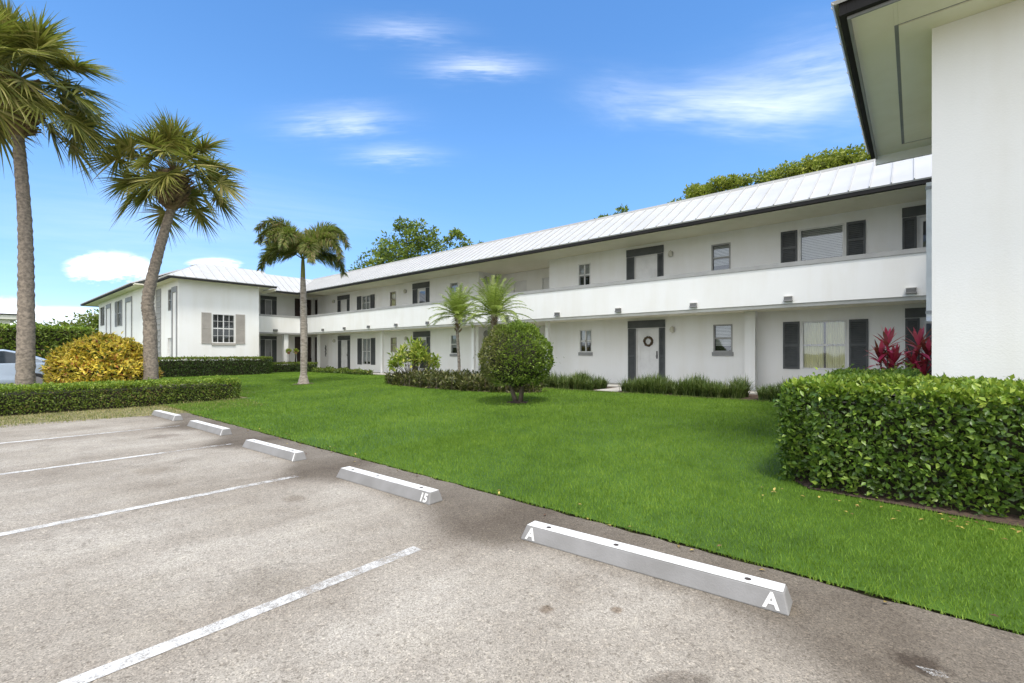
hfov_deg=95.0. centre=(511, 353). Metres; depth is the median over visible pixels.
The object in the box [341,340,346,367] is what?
door
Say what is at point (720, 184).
tree
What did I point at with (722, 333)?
window
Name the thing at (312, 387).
lawn
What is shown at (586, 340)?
window
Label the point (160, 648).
parking lines
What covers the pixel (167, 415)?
wheel stop
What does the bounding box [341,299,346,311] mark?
door
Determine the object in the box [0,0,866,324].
sky
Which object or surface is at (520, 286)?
door
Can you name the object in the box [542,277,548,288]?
door
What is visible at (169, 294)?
window
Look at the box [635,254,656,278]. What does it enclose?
door
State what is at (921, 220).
door
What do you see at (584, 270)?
window
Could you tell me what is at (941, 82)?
apartment building
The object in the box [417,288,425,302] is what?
door
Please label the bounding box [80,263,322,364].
apartment building
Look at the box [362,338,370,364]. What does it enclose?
window
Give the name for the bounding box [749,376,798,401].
liriope clump
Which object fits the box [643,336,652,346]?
wreath
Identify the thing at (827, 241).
window
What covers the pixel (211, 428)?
wheel stop
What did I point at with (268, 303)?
door
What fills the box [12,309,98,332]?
tree
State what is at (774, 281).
apartment building
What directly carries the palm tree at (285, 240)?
on the lawn at (312, 387)
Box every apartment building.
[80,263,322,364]
[298,154,931,389]
[831,0,1023,381]
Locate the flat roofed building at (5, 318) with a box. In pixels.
[0,313,16,329]
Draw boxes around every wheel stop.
[151,410,182,420]
[187,420,231,435]
[242,439,305,461]
[336,466,441,504]
[521,521,792,615]
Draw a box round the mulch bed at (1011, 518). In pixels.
[293,382,1023,526]
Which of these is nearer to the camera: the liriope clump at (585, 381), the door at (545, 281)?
the liriope clump at (585, 381)
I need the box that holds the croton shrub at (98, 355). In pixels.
[37,330,163,389]
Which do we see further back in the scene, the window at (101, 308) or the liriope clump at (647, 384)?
the window at (101, 308)
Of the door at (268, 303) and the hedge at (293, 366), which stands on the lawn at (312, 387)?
the hedge at (293, 366)
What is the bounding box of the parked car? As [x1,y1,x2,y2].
[0,349,59,389]
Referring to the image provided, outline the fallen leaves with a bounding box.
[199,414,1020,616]
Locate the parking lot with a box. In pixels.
[0,413,1023,682]
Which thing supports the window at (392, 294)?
in the apartment building at (774, 281)
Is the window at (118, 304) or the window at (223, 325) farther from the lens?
the window at (118, 304)
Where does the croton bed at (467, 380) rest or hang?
on the mulch bed at (1011, 518)
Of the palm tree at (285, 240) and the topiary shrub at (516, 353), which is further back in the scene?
the palm tree at (285, 240)
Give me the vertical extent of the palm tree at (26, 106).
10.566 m
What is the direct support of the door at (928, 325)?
in the apartment building at (774, 281)
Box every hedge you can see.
[0,323,94,358]
[0,375,241,415]
[158,355,272,377]
[269,360,317,371]
[769,361,1023,519]
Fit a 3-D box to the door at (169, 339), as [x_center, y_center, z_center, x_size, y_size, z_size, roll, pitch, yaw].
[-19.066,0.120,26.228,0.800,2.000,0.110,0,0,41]
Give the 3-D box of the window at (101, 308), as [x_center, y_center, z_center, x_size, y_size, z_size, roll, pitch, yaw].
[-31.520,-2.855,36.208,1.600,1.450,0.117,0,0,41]
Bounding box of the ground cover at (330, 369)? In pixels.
[311,366,372,374]
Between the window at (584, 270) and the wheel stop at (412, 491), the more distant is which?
the window at (584, 270)
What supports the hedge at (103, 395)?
on the ground at (622, 528)
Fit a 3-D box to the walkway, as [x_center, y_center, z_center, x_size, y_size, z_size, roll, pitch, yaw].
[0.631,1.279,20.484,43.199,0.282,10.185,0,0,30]
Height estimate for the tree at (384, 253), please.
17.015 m
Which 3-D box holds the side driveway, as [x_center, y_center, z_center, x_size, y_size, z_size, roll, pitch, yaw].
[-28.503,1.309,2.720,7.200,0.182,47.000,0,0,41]
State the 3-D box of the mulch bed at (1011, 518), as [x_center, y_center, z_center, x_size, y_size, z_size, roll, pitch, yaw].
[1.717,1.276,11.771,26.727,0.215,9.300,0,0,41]
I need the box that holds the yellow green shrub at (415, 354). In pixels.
[386,335,441,377]
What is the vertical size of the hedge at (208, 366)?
1.220 m
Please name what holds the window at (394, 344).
in the apartment building at (774, 281)
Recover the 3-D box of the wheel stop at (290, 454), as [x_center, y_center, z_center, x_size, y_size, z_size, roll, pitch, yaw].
[-3.427,1.367,6.708,1.577,0.107,0.180,0,0,38]
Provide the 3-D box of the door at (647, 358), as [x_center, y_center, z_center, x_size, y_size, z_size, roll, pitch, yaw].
[5.043,0.090,17.422,0.900,2.060,0.110,0,0,41]
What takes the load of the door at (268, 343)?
in the apartment building at (201, 310)
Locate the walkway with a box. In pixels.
[373,372,756,393]
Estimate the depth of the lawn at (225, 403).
13.05 m
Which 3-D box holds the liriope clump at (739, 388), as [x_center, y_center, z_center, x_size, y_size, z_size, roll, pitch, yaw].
[5.522,0.835,13.001,2.570,0.692,1.930,0,0,41]
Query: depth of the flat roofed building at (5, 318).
47.57 m
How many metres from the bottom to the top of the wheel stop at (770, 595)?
0.107 m
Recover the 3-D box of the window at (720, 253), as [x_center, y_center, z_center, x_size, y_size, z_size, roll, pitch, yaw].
[7.030,-3.210,15.752,0.610,0.920,0.167,0,0,41]
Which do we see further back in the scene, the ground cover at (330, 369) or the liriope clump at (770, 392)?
the ground cover at (330, 369)
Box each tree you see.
[0,0,127,392]
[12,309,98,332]
[68,105,251,386]
[253,215,351,383]
[346,216,483,271]
[427,282,486,370]
[450,274,537,333]
[594,203,628,218]
[667,172,755,202]
[751,143,876,184]
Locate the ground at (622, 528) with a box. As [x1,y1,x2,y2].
[0,396,1023,635]
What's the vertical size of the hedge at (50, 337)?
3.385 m
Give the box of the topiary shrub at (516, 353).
[475,315,556,401]
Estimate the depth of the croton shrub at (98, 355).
13.43 m
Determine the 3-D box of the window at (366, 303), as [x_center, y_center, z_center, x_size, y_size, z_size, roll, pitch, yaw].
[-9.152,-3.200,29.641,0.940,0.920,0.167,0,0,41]
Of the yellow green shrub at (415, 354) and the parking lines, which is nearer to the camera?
the parking lines
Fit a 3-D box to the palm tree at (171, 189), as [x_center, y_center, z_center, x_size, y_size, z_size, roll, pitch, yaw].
[-10.455,-3.038,14.196,4.295,8.920,4.448,0,0,41]
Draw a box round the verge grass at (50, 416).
[0,391,262,427]
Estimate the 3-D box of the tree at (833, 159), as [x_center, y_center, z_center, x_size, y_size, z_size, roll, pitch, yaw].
[18.839,-5.266,26.673,10.812,13.415,4.900,0,0,41]
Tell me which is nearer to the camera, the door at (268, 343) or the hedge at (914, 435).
the hedge at (914, 435)
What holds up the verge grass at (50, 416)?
on the ground at (622, 528)
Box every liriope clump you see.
[541,371,554,386]
[546,370,610,389]
[616,371,677,393]
[666,371,759,398]
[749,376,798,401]
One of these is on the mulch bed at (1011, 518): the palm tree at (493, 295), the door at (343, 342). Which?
the palm tree at (493, 295)
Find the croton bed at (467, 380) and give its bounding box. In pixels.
[384,368,547,392]
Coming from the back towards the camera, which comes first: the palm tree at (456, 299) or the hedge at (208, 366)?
the hedge at (208, 366)
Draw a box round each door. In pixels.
[168,338,170,360]
[265,299,271,314]
[265,340,271,361]
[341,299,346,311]
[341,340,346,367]
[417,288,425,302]
[418,337,425,370]
[513,280,526,292]
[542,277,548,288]
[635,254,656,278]
[636,328,658,378]
[917,215,925,247]
[920,318,931,375]
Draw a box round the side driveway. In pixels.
[1,379,208,392]
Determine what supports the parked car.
on the side driveway
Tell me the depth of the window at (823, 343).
13.92 m
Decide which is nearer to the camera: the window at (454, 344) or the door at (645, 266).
the door at (645, 266)
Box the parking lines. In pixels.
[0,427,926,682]
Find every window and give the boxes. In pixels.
[100,306,104,325]
[117,300,119,325]
[168,289,170,310]
[211,314,235,344]
[362,295,369,308]
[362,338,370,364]
[390,291,395,305]
[391,337,396,351]
[450,282,457,294]
[450,335,456,355]
[578,263,590,284]
[578,329,592,354]
[711,242,730,270]
[712,324,732,355]
[799,223,843,260]
[801,320,846,369]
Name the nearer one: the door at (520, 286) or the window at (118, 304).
the door at (520, 286)
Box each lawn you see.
[160,372,417,401]
[167,397,282,411]
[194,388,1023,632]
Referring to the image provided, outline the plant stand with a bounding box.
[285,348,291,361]
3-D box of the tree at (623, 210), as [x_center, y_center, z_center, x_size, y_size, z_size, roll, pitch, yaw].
[7.233,-4.859,36.204,3.697,12.584,2.795,0,0,16]
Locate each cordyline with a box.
[864,326,911,369]
[895,324,931,375]
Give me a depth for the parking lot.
2.77 m
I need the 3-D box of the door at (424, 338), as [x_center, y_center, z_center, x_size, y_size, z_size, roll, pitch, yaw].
[-4.920,0.110,25.974,0.740,2.020,0.110,0,0,41]

